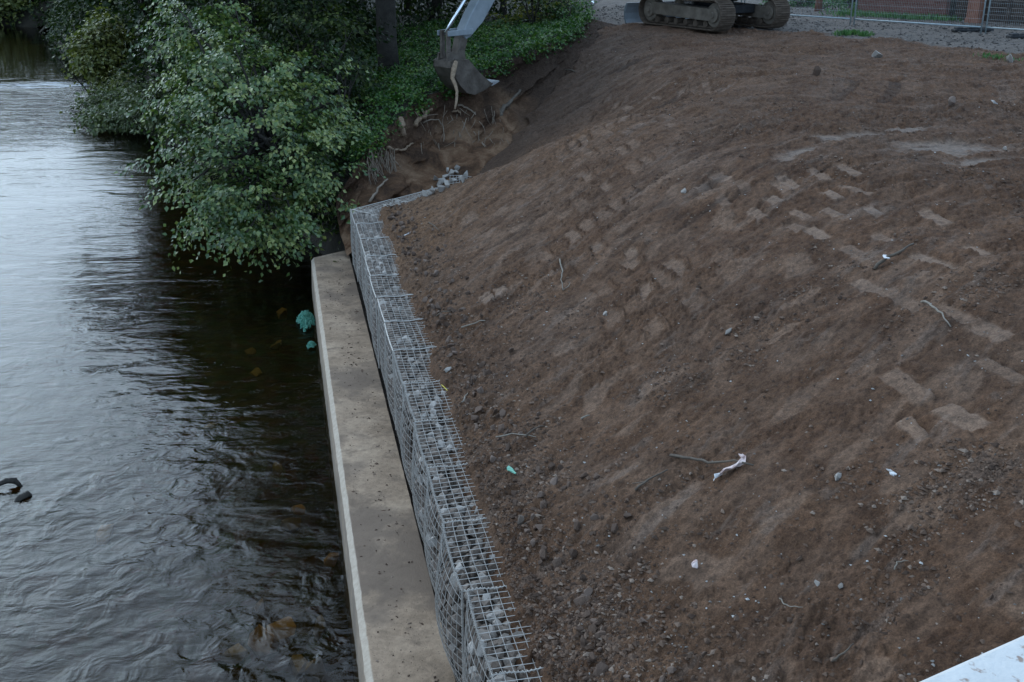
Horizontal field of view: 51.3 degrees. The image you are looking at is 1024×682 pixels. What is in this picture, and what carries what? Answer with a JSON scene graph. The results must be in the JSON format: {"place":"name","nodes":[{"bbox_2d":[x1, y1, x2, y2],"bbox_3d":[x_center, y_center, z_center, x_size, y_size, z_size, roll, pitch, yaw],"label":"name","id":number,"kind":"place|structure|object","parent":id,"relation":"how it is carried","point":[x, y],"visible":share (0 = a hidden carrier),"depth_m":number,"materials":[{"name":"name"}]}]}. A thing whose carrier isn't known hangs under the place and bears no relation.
{"place":"outdoors","nodes":[
{"label":"outdoors","id":0,"kind":"place"},
{"bbox_2d":[0,25,434,681],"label":"river water","id":1,"kind":"structure","parent":0,"point":[166,461],"depth_m":14.36,"materials":[{"name":"liquid"}]},
{"bbox_2d":[0,477,22,486],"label":"snag","id":2,"kind":"object","parent":1,"relation":"on","point":[15,480],"visible":1,"depth_m":12.95,"materials":[{"name":"black plant"}]},
{"bbox_2d":[14,491,31,501],"bbox_3d":[-5.840,1.887,12.722,0.086,0.146,0.296,15,26,34],"label":"snag","id":3,"kind":"object","parent":1,"relation":"in","point":[24,495],"visible":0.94,"depth_m":12.70,"materials":[{"name":"black plant"}]},
{"bbox_2d":[296,310,314,331],"bbox_3d":[-3.550,-0.391,18.388,0.339,0.205,0.908,-5,22,-14],"label":"green netting","id":4,"kind":"object","parent":1,"relation":"on","point":[306,315],"visible":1,"depth_m":18.24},
{"bbox_2d":[306,341,316,348],"bbox_3d":[-3.263,0.052,17.348,0.157,0.110,0.242,0,21,0],"label":"green netting","id":5,"kind":"object","parent":1,"relation":"on","point":[312,344],"visible":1,"depth_m":17.29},
{"bbox_2d":[0,0,593,254],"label":"wooded bank","id":6,"kind":"structure","parent":0,"point":[329,247],"depth_m":29.29,"materials":[{"name":"plant"}]},
{"bbox_2d":[0,0,35,26],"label":"tree","id":7,"kind":"object","parent":6,"relation":"on","point":[16,4],"visible":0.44,"depth_m":76.52,"materials":[{"name":"green plant"}]},
{"bbox_2d":[28,0,55,17],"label":"tree","id":8,"kind":"object","parent":6,"relation":"on","point":[48,4],"visible":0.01,"depth_m":73.89,"materials":[{"name":"green plant"}]},
{"bbox_2d":[49,0,117,29],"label":"bank bush","id":9,"kind":"object","parent":6,"relation":"on","point":[75,9],"visible":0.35,"depth_m":52.40,"materials":[{"name":"green plant"}]},
{"bbox_2d":[52,0,137,94],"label":"olive bush","id":10,"kind":"object","parent":6,"relation":"on","point":[91,59],"visible":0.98,"depth_m":42.63,"materials":[{"name":"green plant"}]},
{"bbox_2d":[59,83,132,121],"bbox_3d":[-14.800,-8.507,38.557,3.005,1.937,2.541,-11,23,-26],"label":"bush","id":11,"kind":"object","parent":6,"relation":"on","point":[87,103],"visible":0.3,"depth_m":38.18,"materials":[{"name":"green plant"}]},
{"bbox_2d":[22,0,170,63],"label":"leaning tree","id":12,"kind":"object","parent":6,"relation":"on","point":[88,16],"visible":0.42,"depth_m":36.49,"materials":[{"name":"green plant"}]},
{"bbox_2d":[67,100,137,135],"bbox_3d":[-13.454,-7.361,36.132,2.875,1.529,2.513,-16,26,-36],"label":"bush","id":13,"kind":"object","parent":6,"relation":"on","point":[102,124],"visible":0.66,"depth_m":35.61,"materials":[{"name":"green plant"}]},
{"bbox_2d":[83,0,132,23],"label":"bank bush","id":14,"kind":"object","parent":6,"relation":"on","point":[97,1],"visible":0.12,"depth_m":48.88,"materials":[{"name":"green plant"}]},
{"bbox_2d":[70,71,147,116],"bbox_3d":[-13.370,-8.248,37.221,2.582,2.408,3.119,10,23,24],"label":"bush","id":15,"kind":"object","parent":6,"relation":"on","point":[113,90],"visible":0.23,"depth_m":36.78,"materials":[{"name":"green plant"}]},
{"bbox_2d":[80,0,138,87],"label":"dark bush","id":16,"kind":"object","parent":6,"relation":"on","point":[120,14],"visible":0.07,"depth_m":46.05,"materials":[{"name":"green plant"}]},
{"bbox_2d":[86,66,138,94],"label":"bush","id":17,"kind":"object","parent":6,"relation":"on","point":[112,82],"visible":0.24,"depth_m":40.81,"materials":[{"name":"green plant"}]},
{"bbox_2d":[92,0,139,26],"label":"tree","id":18,"kind":"object","parent":6,"relation":"on","point":[116,1],"visible":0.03,"depth_m":42.71,"materials":[{"name":"green plant"}]},
{"bbox_2d":[90,80,156,134],"bbox_3d":[-12.227,-7.559,35.608,3.239,2.270,2.771,0,21,0],"label":"bush","id":19,"kind":"object","parent":6,"relation":"on","point":[135,125],"visible":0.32,"depth_m":35.16,"materials":[{"name":"green plant"}]},
{"bbox_2d":[102,0,194,56],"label":"tree","id":20,"kind":"object","parent":6,"relation":"on","point":[136,13],"visible":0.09,"depth_m":36.29,"materials":[{"name":"green plant"}]},
{"bbox_2d":[113,72,184,142],"bbox_3d":[-11.260,-7.439,34.737,3.007,2.615,2.691,-18,27,-39],"label":"bush","id":21,"kind":"object","parent":6,"relation":"on","point":[160,94],"visible":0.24,"depth_m":34.20,"materials":[{"name":"green plant"}]},
{"bbox_2d":[0,0,398,207],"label":"bank cover","id":22,"kind":"object","parent":6,"relation":"on","point":[56,23],"visible":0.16,"depth_m":41.03,"materials":[{"name":"green plant"}]},
{"bbox_2d":[134,0,353,53],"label":"tree","id":23,"kind":"object","parent":6,"relation":"on","point":[148,29],"visible":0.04,"depth_m":33.70,"materials":[{"name":"green plant"}]},
{"bbox_2d":[125,0,367,123],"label":"dark tree","id":24,"kind":"object","parent":6,"relation":"on","point":[197,3],"visible":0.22,"depth_m":28.88,"materials":[{"name":"green plant"}]},
{"bbox_2d":[114,0,385,282],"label":"overhanging tree","id":25,"kind":"object","parent":6,"relation":"on","point":[273,136],"visible":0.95,"depth_m":20.74,"materials":[{"name":"green plant"}]},
{"bbox_2d":[226,0,402,249],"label":"shaded tree","id":26,"kind":"object","parent":6,"relation":"on","point":[308,29],"visible":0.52,"depth_m":24.45,"materials":[{"name":"green plant"}]},
{"bbox_2d":[252,0,413,67],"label":"dark tree","id":27,"kind":"object","parent":6,"relation":"on","point":[358,4],"visible":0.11,"depth_m":30.50,"materials":[{"name":"green plant"}]},
{"bbox_2d":[376,0,399,73],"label":"tree trunk","id":28,"kind":"object","parent":6,"relation":"on","point":[386,12],"visible":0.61,"depth_m":27.07,"materials":[{"name":"brown plant"}]},
{"bbox_2d":[348,0,494,16],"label":"dark tree","id":29,"kind":"object","parent":6,"relation":"on","point":[408,6],"visible":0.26,"depth_m":36.74,"materials":[{"name":"green plant"}]},
{"bbox_2d":[374,0,515,34],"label":"dark tree","id":30,"kind":"object","parent":6,"relation":"on","point":[433,7],"visible":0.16,"depth_m":32.44,"materials":[{"name":"green plant"}]},
{"bbox_2d":[304,7,598,172],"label":"undergrowth","id":31,"kind":"object","parent":6,"relation":"on","point":[538,32],"visible":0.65,"depth_m":26.33,"materials":[{"name":"green plant"}]},
{"bbox_2d":[423,0,544,17],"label":"dark tree","id":32,"kind":"object","parent":6,"relation":"on","point":[502,10],"visible":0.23,"depth_m":36.18,"materials":[{"name":"green plant"}]},
{"bbox_2d":[487,0,577,58],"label":"yellowing shrub","id":33,"kind":"object","parent":6,"relation":"on","point":[532,11],"visible":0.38,"depth_m":30.99,"materials":[{"name":"green plant"}]},
{"bbox_2d":[524,0,597,35],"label":"bramble bush","id":34,"kind":"object","parent":6,"relation":"on","point":[561,10],"visible":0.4,"depth_m":30.99,"materials":[{"name":"green plant"}]},
{"bbox_2d":[336,17,616,255],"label":"cut bank","id":35,"kind":"structure","parent":0,"point":[418,169],"depth_m":23.65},
{"bbox_2d":[368,178,387,202],"bbox_3d":[-2.608,-2.961,21.010,0.091,0.302,0.880,7,22,18],"label":"root","id":36,"kind":"object","parent":35,"relation":"on","point":[375,193],"visible":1,"depth_m":20.85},
{"bbox_2d":[386,143,413,150],"bbox_3d":[-2.334,-4.078,22.401,0.126,0.184,0.979,11,24,26],"label":"root","id":37,"kind":"object","parent":35,"relation":"on","point":[404,149],"visible":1,"depth_m":22.37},
{"bbox_2d":[398,116,405,135],"bbox_3d":[-2.332,-4.521,22.492,0.211,0.393,0.281,0,21,0],"label":"root","id":38,"kind":"object","parent":35,"relation":"on","point":[402,130],"visible":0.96,"depth_m":22.45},
{"bbox_2d":[414,107,432,126],"bbox_3d":[-1.911,-4.939,23.338,0.201,0.380,1.018,7,22,17],"label":"root","id":39,"kind":"object","parent":35,"relation":"attached to","point":[418,120],"visible":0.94,"depth_m":23.14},
{"bbox_2d":[363,106,509,184],"bbox_3d":[-1.573,-4.101,23.201,4.924,1.784,1.971,-17,27,-37],"label":"root tangle","id":40,"kind":"object","parent":35,"relation":"hanging from","point":[386,155],"visible":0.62,"depth_m":21.87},
{"bbox_2d":[450,60,457,108],"bbox_3d":[-1.230,-5.457,22.708,0.182,0.932,0.818,0,21,0],"label":"root","id":41,"kind":"object","parent":35,"relation":"hanging from","point":[453,70],"visible":1,"depth_m":22.75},
{"bbox_2d":[500,89,520,115],"bbox_3d":[-0.058,-5.516,24.799,0.170,0.524,1.221,8,22,20],"label":"root","id":42,"kind":"object","parent":35,"relation":"on","point":[506,105],"visible":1,"depth_m":24.66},
{"bbox_2d":[378,0,1023,681],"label":"excavated slope","id":43,"kind":"structure","parent":0,"point":[938,394],"depth_m":9.73,"materials":[{"name":"soil"}]},
{"bbox_2d":[392,189,429,203],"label":"gabion basket","id":44,"kind":"object","parent":43,"relation":"on","point":[410,198],"visible":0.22,"depth_m":19.85,"materials":[{"name":"metal"}]},
{"bbox_2d":[449,175,470,184],"bbox_3d":[-1.007,-3.242,21.525,0.090,0.339,0.942,14,25,32],"label":"bent panel","id":45,"kind":"object","parent":43,"relation":"on","point":[456,178],"visible":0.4,"depth_m":21.36,"materials":[{"name":"metal"}]},
{"bbox_2d":[496,433,535,437],"bbox_3d":[0.042,0.876,9.806,0.415,0.102,0.049,10,23,25],"label":"twig","id":46,"kind":"object","parent":43,"relation":"on","point":[513,433],"visible":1,"depth_m":9.84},
{"bbox_2d":[517,515,523,524],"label":"stone","id":47,"kind":"object","parent":43,"relation":"on","point":[520,519],"visible":1,"depth_m":8.51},
{"bbox_2d":[539,548,545,559],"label":"soil clod","id":48,"kind":"object","parent":43,"relation":"on","point":[542,551],"visible":1,"depth_m":8.02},
{"bbox_2d":[550,476,557,484],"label":"soil clod","id":49,"kind":"object","parent":43,"relation":"on","point":[554,481],"visible":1,"depth_m":8.83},
{"bbox_2d":[552,557,561,568],"bbox_3d":[0.337,1.652,7.930,0.079,0.106,0.073,3,21,7],"label":"soil clod","id":50,"kind":"object","parent":43,"relation":"on","point":[556,562],"visible":1,"depth_m":7.90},
{"bbox_2d":[569,548,576,559],"bbox_3d":[0.458,1.580,7.928,0.062,0.105,0.070,-8,27,0],"label":"soil clod","id":51,"kind":"object","parent":43,"relation":"on","point":[573,553],"visible":1,"depth_m":7.90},
{"bbox_2d":[573,518,580,530],"bbox_3d":[0.491,1.405,8.160,0.057,0.083,0.067,12,24,28],"label":"soil clod","id":52,"kind":"object","parent":43,"relation":"on","point":[577,524],"visible":1,"depth_m":8.14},
{"bbox_2d":[573,595,588,605],"bbox_3d":[0.491,1.834,7.500,0.123,0.110,0.047,15,6,24],"label":"stone","id":53,"kind":"object","parent":43,"relation":"on","point":[581,600],"visible":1,"depth_m":7.48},
{"bbox_2d":[580,635,587,646],"bbox_3d":[0.477,2.002,7.089,0.051,0.115,0.059,14,25,33],"label":"soil clod","id":54,"kind":"object","parent":43,"relation":"on","point":[583,642],"visible":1,"depth_m":7.06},
{"bbox_2d":[583,610,590,617],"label":"soil clod","id":55,"kind":"object","parent":43,"relation":"on","point":[587,614],"visible":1,"depth_m":7.32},
{"bbox_2d":[584,588,592,595],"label":"soil clod","id":56,"kind":"object","parent":43,"relation":"on","point":[588,591],"visible":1,"depth_m":7.51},
{"bbox_2d":[588,652,596,662],"bbox_3d":[0.529,2.064,6.954,0.046,0.062,0.061,-13,25,-31],"label":"soil clod","id":57,"kind":"object","parent":43,"relation":"on","point":[592,657],"visible":1,"depth_m":6.94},
{"bbox_2d":[588,623,596,632],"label":"soil clod","id":58,"kind":"object","parent":43,"relation":"on","point":[592,627],"visible":0.98,"depth_m":7.17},
{"bbox_2d":[590,513,598,519],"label":"soil clod","id":59,"kind":"object","parent":43,"relation":"on","point":[593,516],"visible":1,"depth_m":8.13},
{"bbox_2d":[594,630,605,639],"bbox_3d":[0.582,1.958,7.101,0.078,0.069,0.044,10,-3,-17],"label":"soil clod","id":60,"kind":"object","parent":43,"relation":"on","point":[598,634],"visible":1,"depth_m":7.08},
{"bbox_2d":[592,662,608,676],"bbox_3d":[0.567,2.112,6.829,0.103,0.129,0.058,1,11,-7],"label":"soil clod","id":61,"kind":"object","parent":43,"relation":"on","point":[601,667],"visible":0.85,"depth_m":6.81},
{"bbox_2d":[611,523,618,532],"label":"soil clod","id":62,"kind":"object","parent":43,"relation":"on","point":[614,528],"visible":1,"depth_m":7.91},
{"bbox_2d":[632,469,667,490],"bbox_3d":[1.066,1.063,8.202,0.272,0.142,0.128,0,21,0],"label":"stick","id":63,"kind":"object","parent":43,"relation":"on","point":[641,484],"visible":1,"depth_m":8.18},
{"bbox_2d":[667,666,676,672],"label":"soil clod","id":64,"kind":"object","parent":43,"relation":"on","point":[671,669],"visible":1,"depth_m":6.51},
{"bbox_2d":[691,559,697,567],"bbox_3d":[1.235,1.496,7.203,0.047,0.050,0.066,0,21,0],"label":"paper scrap","id":65,"kind":"object","parent":43,"relation":"on","point":[694,563],"visible":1,"depth_m":7.19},
{"bbox_2d":[384,29,1023,681],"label":"soil crumbs","id":66,"kind":"object","parent":43,"relation":"on","point":[564,651],"visible":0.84,"depth_m":7.77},
{"bbox_2d":[669,454,753,465],"bbox_3d":[1.489,0.906,8.069,0.058,0.216,0.762,-19,28,-40],"label":"stick","id":67,"kind":"object","parent":43,"relation":"on","point":[692,458],"visible":1,"depth_m":8.08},
{"bbox_2d":[421,47,1022,681],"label":"pale pebbles","id":68,"kind":"object","parent":43,"relation":"on","point":[755,453],"visible":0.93,"depth_m":7.72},
{"bbox_2d":[719,453,745,474],"bbox_3d":[1.647,0.923,7.888,0.259,0.109,0.128,-18,27,-38],"label":"paper scrap","id":69,"kind":"object","parent":43,"relation":"on","point":[739,462],"visible":1,"depth_m":7.87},
{"bbox_2d":[744,0,852,24],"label":"site fence panel","id":70,"kind":"object","parent":43,"relation":"on","point":[821,14],"visible":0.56,"depth_m":30.43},
{"bbox_2d":[760,0,840,8],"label":"hedge bush","id":71,"kind":"object","parent":43,"relation":"on","point":[805,4],"visible":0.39,"depth_m":37.21,"materials":[{"name":"green plant"}]},
{"bbox_2d":[592,4,1023,52],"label":"yard gravel","id":72,"kind":"structure","parent":43,"relation":"on","point":[940,27],"depth_m":28.84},
{"bbox_2d":[433,0,789,94],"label":"excavator","id":73,"kind":"object","parent":72,"relation":"on","point":[707,15],"visible":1,"depth_m":27.39,"materials":[{"name":"metal"}]},
{"bbox_2d":[951,27,977,31],"bbox_3d":[11.731,-8.080,27.646,0.620,0.120,0.240,-2,21,-6],"label":"ballast block","id":74,"kind":"object","parent":72,"relation":"on","point":[964,29],"depth_m":27.56,"materials":[{"name":"concrete"}]},
{"bbox_2d":[964,0,984,22],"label":"brick pier","id":75,"kind":"structure","parent":72,"relation":"on","point":[975,8],"depth_m":30.44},
{"bbox_2d":[1006,33,1023,38],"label":"ballast block","id":76,"kind":"object","parent":72,"relation":"on","point":[1014,35],"depth_m":26.05,"materials":[{"name":"concrete"}]},
{"bbox_2d":[812,66,820,75],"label":"soil clod","id":77,"kind":"object","parent":43,"relation":"on","point":[817,71],"visible":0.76,"depth_m":19.07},
{"bbox_2d":[814,0,822,10],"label":"stump post","id":78,"kind":"object","parent":43,"relation":"on","point":[818,5],"visible":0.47,"depth_m":34.90,"materials":[{"name":"brown wood"}]},
{"bbox_2d":[823,0,857,11],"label":"hedge bush","id":79,"kind":"object","parent":43,"relation":"on","point":[841,4],"visible":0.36,"depth_m":34.56,"materials":[{"name":"green plant"}]},
{"bbox_2d":[831,643,853,661],"bbox_3d":[1.877,1.772,6.037,0.139,0.101,0.042,-5,22,-13],"label":"twig","id":80,"kind":"object","parent":43,"relation":"on","point":[838,656],"visible":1,"depth_m":6.03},
{"bbox_2d":[833,28,874,36],"bbox_3d":[8.584,-7.772,26.956,1.013,0.285,1.091,0,21,0],"label":"grass tuft","id":81,"kind":"object","parent":43,"relation":"on","point":[862,33],"visible":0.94,"depth_m":26.75,"materials":[{"name":"green plant"}]},
{"bbox_2d":[872,51,882,57],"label":"stone","id":82,"kind":"object","parent":43,"relation":"on","point":[876,54],"visible":0.79,"depth_m":22.10,"materials":[{"name":"stone"}]},
{"bbox_2d":[819,8,962,21],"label":"grass verge","id":83,"kind":"object","parent":43,"relation":"on","point":[884,14],"depth_m":32.06,"materials":[{"name":"green plant"}]},
{"bbox_2d":[874,243,913,268],"bbox_3d":[3.448,-0.751,9.570,0.439,0.200,0.087,-9,23,-22],"label":"stick","id":84,"kind":"object","parent":43,"relation":"on","point":[877,264],"visible":1,"depth_m":9.53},
{"bbox_2d":[857,0,950,17],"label":"brick wall","id":85,"kind":"structure","parent":43,"relation":"on","point":[922,11],"depth_m":32.20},
{"bbox_2d":[853,0,985,33],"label":"site fence panel","id":86,"kind":"object","parent":43,"relation":"on","point":[902,21],"visible":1,"depth_m":28.32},
{"bbox_2d":[921,300,950,326],"bbox_3d":[3.352,-0.239,8.451,0.034,0.064,0.584,0,21,-1],"label":"root","id":87,"kind":"object","parent":43,"relation":"on","point":[929,304],"visible":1,"depth_m":8.44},
{"bbox_2d":[948,96,955,105],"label":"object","id":88,"kind":"object","parent":43,"relation":"on","point":[951,100],"visible":1,"depth_m":15.66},
{"bbox_2d":[949,0,955,17],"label":"fence post","id":89,"kind":"object","parent":43,"relation":"on","point":[952,4],"depth_m":31.30,"materials":[{"name":"grey"}]},
{"bbox_2d":[954,0,1023,23],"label":"board fence","id":90,"kind":"object","parent":43,"relation":"on","point":[962,6],"visible":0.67,"depth_m":30.34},
{"bbox_2d":[973,52,1022,60],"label":"grass wisp","id":91,"kind":"object","parent":43,"relation":"on","point":[993,56],"depth_m":21.90,"materials":[{"name":"green plant"}]},
{"bbox_2d":[985,0,1023,33],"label":"site fence panel","id":92,"kind":"object","parent":43,"relation":"on","point":[986,27],"visible":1,"depth_m":26.95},
{"bbox_2d":[1006,54,1013,62],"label":"stone","id":93,"kind":"object","parent":43,"relation":"on","point":[1009,58],"visible":0.86,"depth_m":21.08,"materials":[{"name":"stone"}]},
{"bbox_2d":[920,636,1023,681],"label":"bridge parapet","id":94,"kind":"structure","parent":0,"point":[1003,663],"depth_m":0.78,"materials":[{"name":"concrete"}]},
{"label":"river bed","id":95,"kind":"structure","parent":0,"visible":0},
{"bbox_2d":[311,251,455,681],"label":"concrete ledge","id":96,"kind":"object","parent":95,"relation":"on","point":[369,586],"visible":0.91,"depth_m":11.24,"materials":[{"name":"concrete"}]},
{"bbox_2d":[324,259,440,681],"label":"ledge crumbs","id":97,"kind":"object","parent":96,"relation":"on","point":[362,370],"visible":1,"depth_m":11.53,"materials":[{"name":"soil"}]},
{"bbox_2d":[350,258,462,681],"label":"gabion footing","id":98,"kind":"object","parent":95,"relation":"on","point":[383,384],"depth_m":13.60,"materials":[{"name":"concrete"}]},
{"bbox_2d":[351,208,382,281],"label":"gabion basket","id":99,"kind":"object","parent":98,"relation":"on","point":[358,218],"visible":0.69,"depth_m":18.47,"materials":[{"name":"metal"}]},
{"bbox_2d":[356,223,388,299],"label":"gabion basket","id":100,"kind":"object","parent":98,"relation":"on","point":[368,232],"visible":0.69,"depth_m":17.61,"materials":[{"name":"metal"}]},
{"bbox_2d":[360,239,395,314],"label":"gabion basket","id":101,"kind":"object","parent":98,"relation":"on","point":[379,249],"visible":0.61,"depth_m":16.68,"materials":[{"name":"metal"}]},
{"bbox_2d":[351,199,405,252],"bbox_3d":[-2.187,-1.895,19.223,0.975,1.052,1.005,16,26,36],"label":"gabion basket","id":102,"kind":"object","parent":98,"relation":"on","point":[376,206],"visible":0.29,"depth_m":19.22,"materials":[{"name":"metal"}]},
{"bbox_2d":[364,256,398,338],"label":"gabion basket","id":103,"kind":"object","parent":98,"relation":"on","point":[376,267],"visible":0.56,"depth_m":15.79,"materials":[{"name":"metal"}]},
{"bbox_2d":[369,275,412,367],"bbox_3d":[-1.493,-0.317,15.095,1.016,1.059,1.025,-4,21,-11],"label":"gabion basket","id":104,"kind":"object","parent":98,"relation":"on","point":[387,290],"visible":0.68,"depth_m":14.79,"materials":[{"name":"metal"}]},
{"bbox_2d":[377,297,422,394],"bbox_3d":[-1.264,0.043,14.169,0.987,1.069,1.027,-4,21,-11],"label":"gabion basket","id":105,"kind":"object","parent":98,"relation":"on","point":[399,312],"visible":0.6,"depth_m":13.95,"materials":[{"name":"metal"}]},
{"bbox_2d":[384,321,436,429],"bbox_3d":[-1.065,0.390,13.262,1.026,1.067,1.017,-4,21,-11],"label":"gabion basket","id":106,"kind":"object","parent":98,"relation":"on","point":[402,339],"visible":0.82,"depth_m":12.99,"materials":[{"name":"metal"}]},
{"bbox_2d":[392,348,439,466],"bbox_3d":[-0.850,0.744,12.354,1.001,1.066,1.014,-4,21,-11],"label":"gabion basket","id":107,"kind":"object","parent":98,"relation":"on","point":[408,369],"visible":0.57,"depth_m":12.16,"materials":[{"name":"metal"}]},
{"bbox_2d":[400,383,452,510],"bbox_3d":[-0.665,1.088,11.431,1.061,1.057,1.018,-4,21,-11],"label":"gabion basket","id":108,"kind":"object","parent":98,"relation":"on","point":[423,405],"visible":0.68,"depth_m":11.20,"materials":[{"name":"metal"}]},
{"bbox_2d":[411,420,467,562],"bbox_3d":[-0.462,1.446,10.520,1.043,1.072,1.012,-4,21,-11],"label":"gabion basket","id":109,"kind":"object","parent":98,"relation":"on","point":[433,451],"visible":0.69,"depth_m":10.29,"materials":[{"name":"metal"}]},
{"bbox_2d":[423,466,486,611],"bbox_3d":[-0.261,1.782,9.614,1.063,1.052,1.042,-4,21,-11],"label":"gabion basket","id":110,"kind":"object","parent":98,"relation":"on","point":[448,504],"visible":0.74,"depth_m":9.35,"materials":[{"name":"metal"}]},
{"bbox_2d":[435,519,505,681],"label":"gabion basket","id":111,"kind":"object","parent":98,"relation":"on","point":[464,554],"visible":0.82,"depth_m":8.42,"materials":[{"name":"metal"}]},
{"bbox_2d":[463,586,542,681],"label":"gabion basket","id":112,"kind":"object","parent":98,"relation":"on","point":[490,649],"visible":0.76,"depth_m":7.57,"materials":[{"name":"metal"}]},
{"bbox_2d":[491,670,541,681],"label":"gabion basket","id":113,"kind":"object","parent":98,"relation":"on","point":[526,679],"visible":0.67,"depth_m":7.06,"materials":[{"name":"metal"}]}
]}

